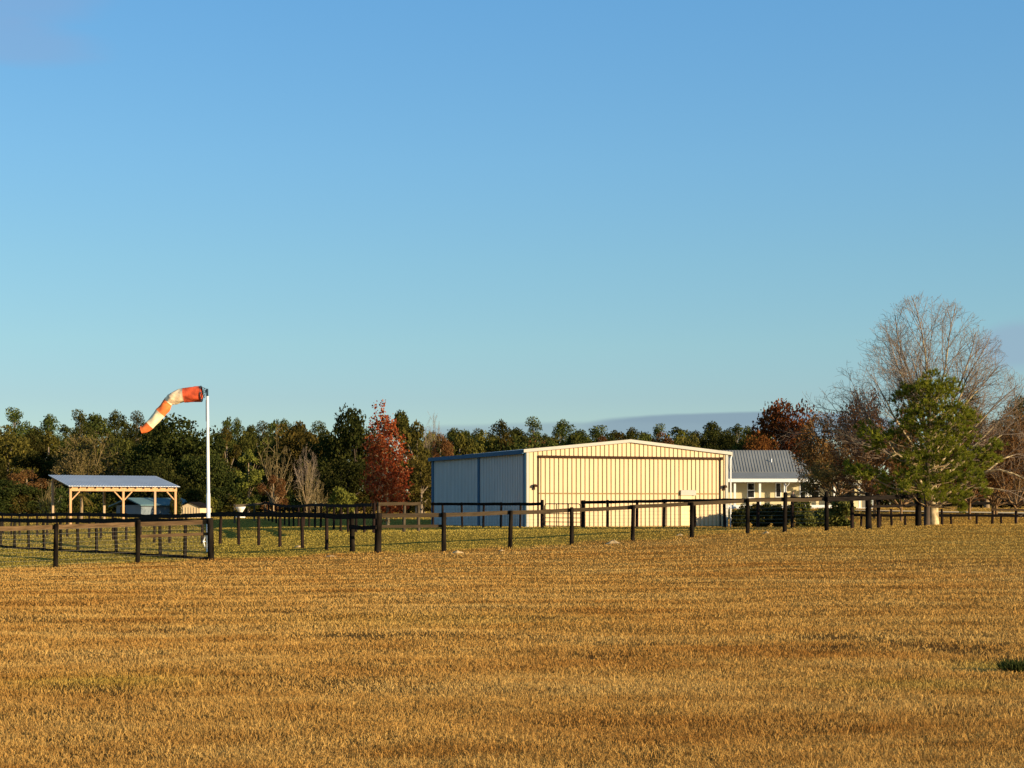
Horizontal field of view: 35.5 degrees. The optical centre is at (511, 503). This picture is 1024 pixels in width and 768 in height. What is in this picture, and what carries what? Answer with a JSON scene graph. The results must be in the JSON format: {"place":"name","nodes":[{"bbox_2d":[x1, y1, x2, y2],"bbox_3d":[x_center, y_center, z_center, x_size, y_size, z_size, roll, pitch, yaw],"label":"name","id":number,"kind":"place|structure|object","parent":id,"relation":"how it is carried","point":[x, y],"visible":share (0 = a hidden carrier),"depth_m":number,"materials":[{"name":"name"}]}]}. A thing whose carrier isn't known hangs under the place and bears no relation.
{"place":"outdoors","nodes":[
{"label":"outdoors","id":0,"kind":"place"},
{"bbox_2d":[0,504,1023,767],"bbox_3d":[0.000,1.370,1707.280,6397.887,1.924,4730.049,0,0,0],"label":"ground","id":1,"kind":"structure","parent":0,"point":[594,536],"depth_m":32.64,"materials":[{"name":"brown plant"}]},
{"bbox_2d":[0,493,16,515],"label":"shrub","id":2,"kind":"object","parent":1,"relation":"on","point":[4,503],"visible":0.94,"depth_m":152.62,"materials":[{"name":"green plant"}]},
{"bbox_2d":[0,456,21,486],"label":"oak tree","id":3,"kind":"object","parent":1,"relation":"on","point":[4,472],"visible":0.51,"depth_m":166.39,"materials":[{"name":"green plant"}]},
{"bbox_2d":[3,407,34,468],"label":"pine tree","id":4,"kind":"object","parent":1,"relation":"on","point":[15,415],"visible":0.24,"depth_m":211.66,"materials":[{"name":"green plant"}]},
{"bbox_2d":[0,424,38,479],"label":"broadleaf tree","id":5,"kind":"object","parent":1,"relation":"on","point":[9,447],"visible":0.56,"depth_m":178.83,"materials":[{"name":"green plant"}]},
{"bbox_2d":[6,493,37,513],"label":"shrub","id":6,"kind":"object","parent":1,"relation":"on","point":[21,497],"visible":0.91,"depth_m":153.51,"materials":[{"name":"green plant"}]},
{"bbox_2d":[0,479,47,512],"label":"tree","id":7,"kind":"object","parent":1,"relation":"on","point":[10,488],"visible":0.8,"depth_m":153.24,"materials":[{"name":"green plant"}]},
{"bbox_2d":[4,469,49,513],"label":"broadleaf tree","id":8,"kind":"object","parent":1,"relation":"on","point":[18,476],"visible":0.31,"depth_m":157.30,"materials":[{"name":"brown plant"}]},
{"bbox_2d":[11,450,57,492],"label":"broadleaf tree","id":9,"kind":"object","parent":1,"relation":"on","point":[31,459],"visible":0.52,"depth_m":171.54,"materials":[{"name":"green plant"}]},
{"bbox_2d":[22,433,48,480],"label":"broadleaf tree","id":10,"kind":"object","parent":1,"relation":"on","point":[40,447],"visible":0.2,"depth_m":199.51,"materials":[{"name":"green plant"}]},
{"bbox_2d":[23,488,50,512],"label":"shrub","id":11,"kind":"object","parent":1,"relation":"on","point":[36,496],"visible":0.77,"depth_m":154.25,"materials":[{"name":"green plant"}]},
{"bbox_2d":[39,413,64,446],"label":"pine tree","id":12,"kind":"object","parent":1,"relation":"on","point":[47,423],"visible":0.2,"depth_m":225.79,"materials":[{"name":"green plant"}]},
{"bbox_2d":[38,430,68,493],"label":"broadleaf tree","id":13,"kind":"object","parent":1,"relation":"on","point":[45,440],"visible":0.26,"depth_m":201.72,"materials":[{"name":"green plant"}]},
{"bbox_2d":[42,485,72,512],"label":"shrub","id":14,"kind":"object","parent":1,"relation":"on","point":[60,492],"visible":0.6,"depth_m":155.69,"materials":[{"name":"green plant"}]},
{"bbox_2d":[58,495,86,512],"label":"shrub","id":15,"kind":"object","parent":1,"relation":"on","point":[75,503],"visible":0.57,"depth_m":156.58,"materials":[{"name":"green plant"}]},
{"bbox_2d":[63,409,96,454],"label":"pine tree","id":16,"kind":"object","parent":1,"relation":"on","point":[82,428],"visible":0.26,"depth_m":209.74,"materials":[{"name":"green plant"}]},
{"bbox_2d":[67,492,93,518],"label":"palm tree","id":17,"kind":"object","parent":1,"relation":"on","point":[81,500],"visible":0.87,"depth_m":138.89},
{"bbox_2d":[64,434,105,494],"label":"broadleaf tree","id":18,"kind":"object","parent":1,"relation":"on","point":[89,435],"visible":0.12,"depth_m":195.78,"materials":[{"name":"green plant"}]},
{"bbox_2d":[47,433,127,512],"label":"bare tree","id":19,"kind":"object","parent":1,"relation":"on","point":[80,458],"visible":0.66,"depth_m":163.89,"materials":[{"name":"plant"}]},
{"bbox_2d":[76,492,102,512],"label":"shrub","id":20,"kind":"object","parent":1,"relation":"on","point":[91,508],"visible":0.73,"depth_m":157.32,"materials":[{"name":"green plant"}]},
{"bbox_2d":[79,412,115,446],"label":"pine tree","id":21,"kind":"object","parent":1,"relation":"on","point":[99,427],"visible":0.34,"depth_m":216.48,"materials":[{"name":"green plant"}]},
{"bbox_2d":[0,518,209,558],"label":"board fence","id":22,"kind":"object","parent":1,"relation":"on","point":[46,541],"visible":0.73,"depth_m":68.97,"materials":[{"name":"wood"}]},
{"bbox_2d":[0,518,213,566],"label":"board fence","id":23,"kind":"object","parent":1,"relation":"on","point":[138,524],"visible":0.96,"depth_m":57.12,"materials":[{"name":"wood"}]},
{"bbox_2d":[94,491,120,512],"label":"shrub","id":24,"kind":"object","parent":1,"relation":"on","point":[111,498],"visible":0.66,"depth_m":158.36,"materials":[{"name":"green plant"}]},
{"bbox_2d":[93,431,122,487],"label":"broadleaf tree","id":25,"kind":"object","parent":1,"relation":"on","point":[111,436],"visible":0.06,"depth_m":198.78,"materials":[{"name":"green plant"}]},
{"bbox_2d":[48,475,179,523],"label":"open shelter","id":26,"kind":"object","parent":1,"relation":"on","point":[111,481],"visible":0.98,"depth_m":128.76,"materials":[{"name":"brown wood"}]},
{"bbox_2d":[103,409,128,442],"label":"pine tree","id":27,"kind":"object","parent":1,"relation":"on","point":[115,417],"visible":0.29,"depth_m":223.66,"materials":[{"name":"green plant"}]},
{"bbox_2d":[98,438,144,496],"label":"broadleaf tree","id":28,"kind":"object","parent":1,"relation":"on","point":[121,451],"visible":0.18,"depth_m":183.88,"materials":[{"name":"green plant"}]},
{"bbox_2d":[123,410,148,443],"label":"pine tree","id":29,"kind":"object","parent":1,"relation":"on","point":[136,421],"visible":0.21,"depth_m":207.70,"materials":[{"name":"green plant"}]},
{"bbox_2d":[108,498,186,514],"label":"outbuilding","id":30,"kind":"structure","parent":1,"relation":"on","point":[144,506],"depth_m":151.57,"materials":[{"name":"blue"}]},
{"bbox_2d":[125,455,197,499],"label":"oak tree","id":31,"kind":"object","parent":1,"relation":"on","point":[151,469],"visible":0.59,"depth_m":156.96,"materials":[{"name":"green plant"}]},
{"bbox_2d":[115,412,228,492],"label":"oak tree","id":32,"kind":"object","parent":1,"relation":"on","point":[182,446],"visible":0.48,"depth_m":163.32,"materials":[{"name":"green plant"}]},
{"bbox_2d":[140,386,209,551],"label":"windsock","id":33,"kind":"object","parent":1,"relation":"on","point":[186,395],"visible":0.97,"depth_m":65.87,"materials":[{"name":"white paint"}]},
{"bbox_2d":[169,493,182,518],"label":"shrub","id":34,"kind":"object","parent":1,"relation":"on","point":[179,509],"visible":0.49,"depth_m":133.88,"materials":[{"name":"green plant"}]},
{"bbox_2d":[0,512,376,551],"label":"board fence","id":35,"kind":"object","parent":1,"relation":"on","point":[351,516],"visible":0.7,"depth_m":72.33,"materials":[{"name":"wood"}]},
{"bbox_2d":[177,487,206,506],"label":"shrub","id":36,"kind":"object","parent":1,"relation":"on","point":[194,495],"visible":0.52,"depth_m":151.56,"materials":[{"name":"green plant"}]},
{"bbox_2d":[181,502,212,517],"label":"cream shed","id":37,"kind":"structure","parent":1,"relation":"on","point":[193,507],"depth_m":139.90,"materials":[{"name":"metal"}]},
{"bbox_2d":[173,449,242,497],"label":"oak tree","id":38,"kind":"object","parent":1,"relation":"on","point":[198,472],"visible":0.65,"depth_m":158.68,"materials":[{"name":"green plant"}]},
{"bbox_2d":[204,484,229,511],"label":"shrub","id":39,"kind":"object","parent":1,"relation":"on","point":[216,492],"visible":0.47,"depth_m":152.75,"materials":[{"name":"green plant"}]},
{"bbox_2d":[214,426,241,489],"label":"broadleaf tree","id":40,"kind":"object","parent":1,"relation":"on","point":[229,437],"visible":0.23,"depth_m":171.75,"materials":[{"name":"green plant"}]},
{"bbox_2d":[216,494,246,511],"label":"shrub","id":41,"kind":"object","parent":1,"relation":"on","point":[231,500],"visible":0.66,"depth_m":153.38,"materials":[{"name":"green plant"}]},
{"bbox_2d":[228,417,245,468],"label":"pine tree","id":42,"kind":"object","parent":1,"relation":"on","point":[237,427],"visible":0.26,"depth_m":215.79,"materials":[{"name":"green plant"}]},
{"bbox_2d":[235,449,264,511],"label":"young tree","id":43,"kind":"object","parent":1,"relation":"on","point":[251,482],"visible":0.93,"depth_m":146.70,"materials":[{"name":"green plant"}]},
{"bbox_2d":[237,433,268,500],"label":"broadleaf tree","id":44,"kind":"object","parent":1,"relation":"on","point":[249,442],"visible":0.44,"depth_m":190.15,"materials":[{"name":"green plant"}]},
{"bbox_2d":[245,437,275,493],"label":"broadleaf tree","id":45,"kind":"object","parent":1,"relation":"on","point":[264,445],"visible":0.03,"depth_m":196.53,"materials":[{"name":"green plant"}]},
{"bbox_2d":[255,420,272,448],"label":"pine tree","id":46,"kind":"object","parent":1,"relation":"on","point":[261,429],"visible":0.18,"depth_m":207.78,"materials":[{"name":"green plant"}]},
{"bbox_2d":[256,475,288,511],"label":"broadleaf tree","id":47,"kind":"object","parent":1,"relation":"on","point":[277,493],"visible":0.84,"depth_m":145.95,"materials":[{"name":"brown plant"}]},
{"bbox_2d":[256,429,302,510],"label":"bare tree","id":48,"kind":"object","parent":1,"relation":"on","point":[270,467],"visible":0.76,"depth_m":149.99,"materials":[{"name":"plant"}]},
{"bbox_2d":[264,431,294,496],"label":"broadleaf tree","id":49,"kind":"object","parent":1,"relation":"on","point":[272,455],"visible":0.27,"depth_m":191.00,"materials":[{"name":"green plant"}]},
{"bbox_2d":[269,488,298,511],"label":"shrub","id":50,"kind":"object","parent":1,"relation":"on","point":[290,496],"visible":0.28,"depth_m":156.57,"materials":[{"name":"green plant"}]},
{"bbox_2d":[273,420,321,497],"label":"broadleaf tree","id":51,"kind":"object","parent":1,"relation":"on","point":[293,442],"visible":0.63,"depth_m":177.12,"materials":[{"name":"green plant"}]},
{"bbox_2d":[290,496,319,512],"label":"shrub","id":52,"kind":"object","parent":1,"relation":"on","point":[302,499],"visible":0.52,"depth_m":157.48,"materials":[{"name":"green plant"}]},
{"bbox_2d":[292,446,320,512],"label":"bare tree","id":53,"kind":"object","parent":1,"relation":"on","point":[306,501],"visible":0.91,"depth_m":150.04,"materials":[{"name":"plant"}]},
{"bbox_2d":[296,461,319,512],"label":"bare shrub","id":54,"kind":"object","parent":1,"relation":"on","point":[308,484],"visible":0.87,"depth_m":139.92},
{"bbox_2d":[293,432,346,512],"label":"oak tree","id":55,"kind":"object","parent":1,"relation":"on","point":[323,463],"visible":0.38,"depth_m":169.24,"materials":[{"name":"green plant"}]},
{"bbox_2d":[264,501,375,532],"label":"board fence","id":56,"kind":"object","parent":1,"relation":"on","point":[347,506],"visible":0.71,"depth_m":98.36,"materials":[{"name":"wood"}]},
{"bbox_2d":[302,455,373,503],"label":"oak tree","id":57,"kind":"object","parent":1,"relation":"on","point":[348,474],"visible":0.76,"depth_m":159.01,"materials":[{"name":"green plant"}]},
{"bbox_2d":[323,487,357,513],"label":"shrub","id":58,"kind":"object","parent":1,"relation":"on","point":[344,496],"visible":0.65,"depth_m":139.56,"materials":[{"name":"green plant"}]},
{"bbox_2d":[328,402,390,512],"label":"oak tree","id":59,"kind":"object","parent":1,"relation":"on","point":[354,435],"visible":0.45,"depth_m":167.09,"materials":[{"name":"green plant"}]},
{"bbox_2d":[359,399,414,524],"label":"red leaved tree","id":60,"kind":"object","parent":1,"relation":"on","point":[385,492],"visible":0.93,"depth_m":96.62,"materials":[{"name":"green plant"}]},
{"bbox_2d":[377,502,420,531],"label":"board fence","id":61,"kind":"object","parent":1,"relation":"on","point":[404,504],"visible":0.63,"depth_m":80.95,"materials":[{"name":"wood"}]},
{"bbox_2d":[387,409,419,494],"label":"broadleaf tree","id":62,"kind":"object","parent":1,"relation":"on","point":[401,418],"visible":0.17,"depth_m":177.14,"materials":[{"name":"green plant"}]},
{"bbox_2d":[395,419,431,512],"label":"broadleaf tree","id":63,"kind":"object","parent":1,"relation":"on","point":[414,444],"visible":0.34,"depth_m":149.82,"materials":[{"name":"green plant"}]},
{"bbox_2d":[403,453,430,512],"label":"broadleaf tree","id":64,"kind":"object","parent":1,"relation":"on","point":[420,477],"visible":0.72,"depth_m":145.31,"materials":[{"name":"green plant"}]},
{"bbox_2d":[431,434,454,456],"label":"broadleaf tree","id":65,"kind":"object","parent":1,"relation":"on","point":[446,446],"visible":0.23,"depth_m":181.75,"materials":[{"name":"brown plant"}]},
{"bbox_2d":[453,432,474,455],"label":"broadleaf tree","id":66,"kind":"object","parent":1,"relation":"on","point":[463,443],"visible":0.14,"depth_m":189.89,"materials":[{"name":"green plant"}]},
{"bbox_2d":[466,429,501,453],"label":"broadleaf tree","id":67,"kind":"object","parent":1,"relation":"on","point":[481,439],"visible":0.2,"depth_m":194.59,"materials":[{"name":"green plant"}]},
{"bbox_2d":[431,500,543,527],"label":"board fence","id":68,"kind":"object","parent":1,"relation":"on","point":[501,504],"visible":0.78,"depth_m":96.08,"materials":[{"name":"wood"}]},
{"bbox_2d":[544,503,580,526],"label":"field gate","id":69,"kind":"structure","parent":68,"relation":"attached to","point":[568,513],"depth_m":93.17,"materials":[{"name":"metal"}]},
{"bbox_2d":[488,418,512,437],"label":"pine tree","id":70,"kind":"object","parent":1,"relation":"on","point":[501,425],"visible":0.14,"depth_m":235.77,"materials":[{"name":"green plant"}]},
{"bbox_2d":[497,432,514,450],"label":"broadleaf tree","id":71,"kind":"object","parent":1,"relation":"on","point":[504,439],"visible":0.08,"depth_m":193.97,"materials":[{"name":"green plant"}]},
{"bbox_2d":[508,427,529,448],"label":"pine tree","id":72,"kind":"object","parent":1,"relation":"on","point":[519,432],"visible":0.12,"depth_m":244.44,"materials":[{"name":"green plant"}]},
{"bbox_2d":[524,416,547,440],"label":"pine tree","id":73,"kind":"object","parent":1,"relation":"on","point":[535,425],"visible":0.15,"depth_m":253.75,"materials":[{"name":"green plant"}]},
{"bbox_2d":[517,433,560,448],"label":"broadleaf tree","id":74,"kind":"object","parent":1,"relation":"on","point":[545,444],"visible":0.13,"depth_m":199.65,"materials":[{"name":"green plant"}]},
{"bbox_2d":[549,418,576,442],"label":"pine tree","id":75,"kind":"object","parent":1,"relation":"on","point":[563,429],"visible":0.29,"depth_m":237.72,"materials":[{"name":"green plant"}]},
{"bbox_2d":[559,433,586,445],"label":"broadleaf tree","id":76,"kind":"object","parent":1,"relation":"on","point":[573,437],"visible":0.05,"depth_m":204.68,"materials":[{"name":"green plant"}]},
{"bbox_2d":[428,439,732,526],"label":"hangar","id":77,"kind":"structure","parent":1,"relation":"on","point":[630,469],"depth_m":103.06,"materials":[{"name":"beige metal"}]},
{"bbox_2d":[539,458,719,526],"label":"hangar door","id":78,"kind":"structure","parent":77,"relation":"in","point":[561,480],"depth_m":102.44,"materials":[{"name":"beige metal"}]},
{"bbox_2d":[680,496,691,524],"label":"walk door","id":79,"kind":"structure","parent":77,"relation":"in","point":[684,510],"depth_m":103.91,"materials":[{"name":"metal"}]},
{"bbox_2d":[374,491,921,552],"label":"board fence","id":80,"kind":"object","parent":1,"relation":"on","point":[867,498],"visible":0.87,"depth_m":66.68,"materials":[{"name":"wood"}]},
{"bbox_2d":[674,434,710,448],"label":"broadleaf tree","id":81,"kind":"object","parent":1,"relation":"on","point":[685,442],"visible":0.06,"depth_m":204.49,"materials":[{"name":"green plant"}]},
{"bbox_2d":[700,421,724,438],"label":"pine tree","id":82,"kind":"object","parent":1,"relation":"on","point":[711,431],"visible":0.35,"depth_m":250.40,"materials":[{"name":"green plant"}]},
{"bbox_2d":[716,430,736,449],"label":"oak tree","id":83,"kind":"object","parent":1,"relation":"on","point":[728,441],"visible":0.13,"depth_m":200.12,"materials":[{"name":"green plant"}]},
{"bbox_2d":[581,494,880,527],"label":"board fence","id":84,"kind":"object","parent":1,"relation":"on","point":[663,501],"visible":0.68,"depth_m":87.01,"materials":[{"name":"wood"}]},
{"bbox_2d":[724,423,745,446],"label":"pine tree","id":85,"kind":"object","parent":1,"relation":"on","point":[735,429],"visible":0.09,"depth_m":234.52,"materials":[{"name":"green plant"}]},
{"bbox_2d":[743,433,779,449],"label":"broadleaf tree","id":86,"kind":"object","parent":1,"relation":"on","point":[762,445],"visible":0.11,"depth_m":183.61,"materials":[{"name":"orange plant"}]},
{"bbox_2d":[731,503,798,526],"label":"hedge","id":87,"kind":"object","parent":1,"relation":"on","point":[776,519],"visible":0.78,"depth_m":102.56,"materials":[{"name":"green plant"}]},
{"bbox_2d":[742,398,816,460],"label":"broadleaf tree","id":88,"kind":"object","parent":1,"relation":"on","point":[778,423],"visible":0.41,"depth_m":187.38,"materials":[{"name":"red plant"}]},
{"bbox_2d":[720,450,876,508],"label":"house","id":89,"kind":"structure","parent":1,"relation":"on","point":[763,473],"depth_m":167.40,"materials":[{"name":"white paint"}]},
{"bbox_2d":[794,502,829,526],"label":"hedge","id":90,"kind":"object","parent":1,"relation":"on","point":[805,518],"visible":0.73,"depth_m":100.65,"materials":[{"name":"green plant"}]},
{"bbox_2d":[796,450,863,502],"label":"bare tree","id":91,"kind":"object","parent":1,"relation":"on","point":[823,475],"visible":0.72,"depth_m":139.74,"materials":[{"name":"brown plant"}]},
{"bbox_2d":[788,407,882,495],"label":"bare tree","id":92,"kind":"object","parent":1,"relation":"on","point":[810,455],"visible":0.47,"depth_m":149.91,"materials":[{"name":"brown plant"}]},
{"bbox_2d":[822,501,855,526],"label":"leafy bush","id":93,"kind":"object","parent":1,"relation":"on","point":[839,511],"visible":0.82,"depth_m":93.70,"materials":[{"name":"green plant"}]},
{"bbox_2d":[824,384,923,517],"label":"bare tree","id":94,"kind":"object","parent":1,"relation":"on","point":[838,460],"visible":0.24,"depth_m":127.59,"materials":[{"name":"brown plant"}]},
{"bbox_2d":[776,292,1023,524],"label":"sycamore tree","id":95,"kind":"object","parent":1,"relation":"on","point":[903,372],"visible":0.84,"depth_m":78.63,"materials":[{"name":"brown plant"}]},
{"bbox_2d":[859,424,945,521],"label":"bare tree","id":96,"kind":"object","parent":1,"relation":"on","point":[867,483],"visible":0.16,"depth_m":121.91,"materials":[{"name":"brown plant"}]},
{"bbox_2d":[842,368,1009,525],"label":"pine tree","id":97,"kind":"object","parent":1,"relation":"on","point":[927,456],"visible":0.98,"depth_m":75.75,"materials":[{"name":"green plant"}]},
{"bbox_2d":[831,514,1023,526],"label":"board fence","id":98,"kind":"object","parent":1,"relation":"on","point":[976,516],"visible":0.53,"depth_m":100.06,"materials":[{"name":"wood"}]},
{"bbox_2d":[890,509,1023,524],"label":"board fence","id":99,"kind":"object","parent":1,"relation":"on","point":[992,518],"visible":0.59,"depth_m":103.92,"materials":[{"name":"wood"}]},
{"bbox_2d":[934,413,1016,519],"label":"bare tree","id":100,"kind":"object","parent":1,"relation":"on","point":[968,501],"visible":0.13,"depth_m":127.60,"materials":[{"name":"brown plant"}]},
{"bbox_2d":[950,407,1023,517],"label":"bare tree","id":101,"kind":"object","parent":1,"relation":"on","point":[992,499],"visible":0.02,"depth_m":132.67,"materials":[{"name":"brown plant"}]},
{"bbox_2d":[971,415,1023,522],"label":"bare tree","id":102,"kind":"object","parent":1,"relation":"on","point":[1007,451],"visible":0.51,"depth_m":121.64,"materials":[{"name":"brown plant"}]},
{"bbox_2d":[995,658,1023,673],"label":"weed clump","id":103,"kind":"object","parent":1,"relation":"on","point":[1014,666],"visible":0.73,"depth_m":17.55,"materials":[{"name":"green plant"}]},
{"bbox_2d":[997,404,1023,495],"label":"bare tree","id":104,"kind":"object","parent":1,"relation":"on","point":[1005,423],"visible":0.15,"depth_m":130.69,"materials":[{"name":"brown plant"}]},
{"bbox_2d":[0,0,1023,503],"label":"sky","id":105,"kind":"structure","parent":0,"point":[618,215],"materials":[{"name":"blue"}]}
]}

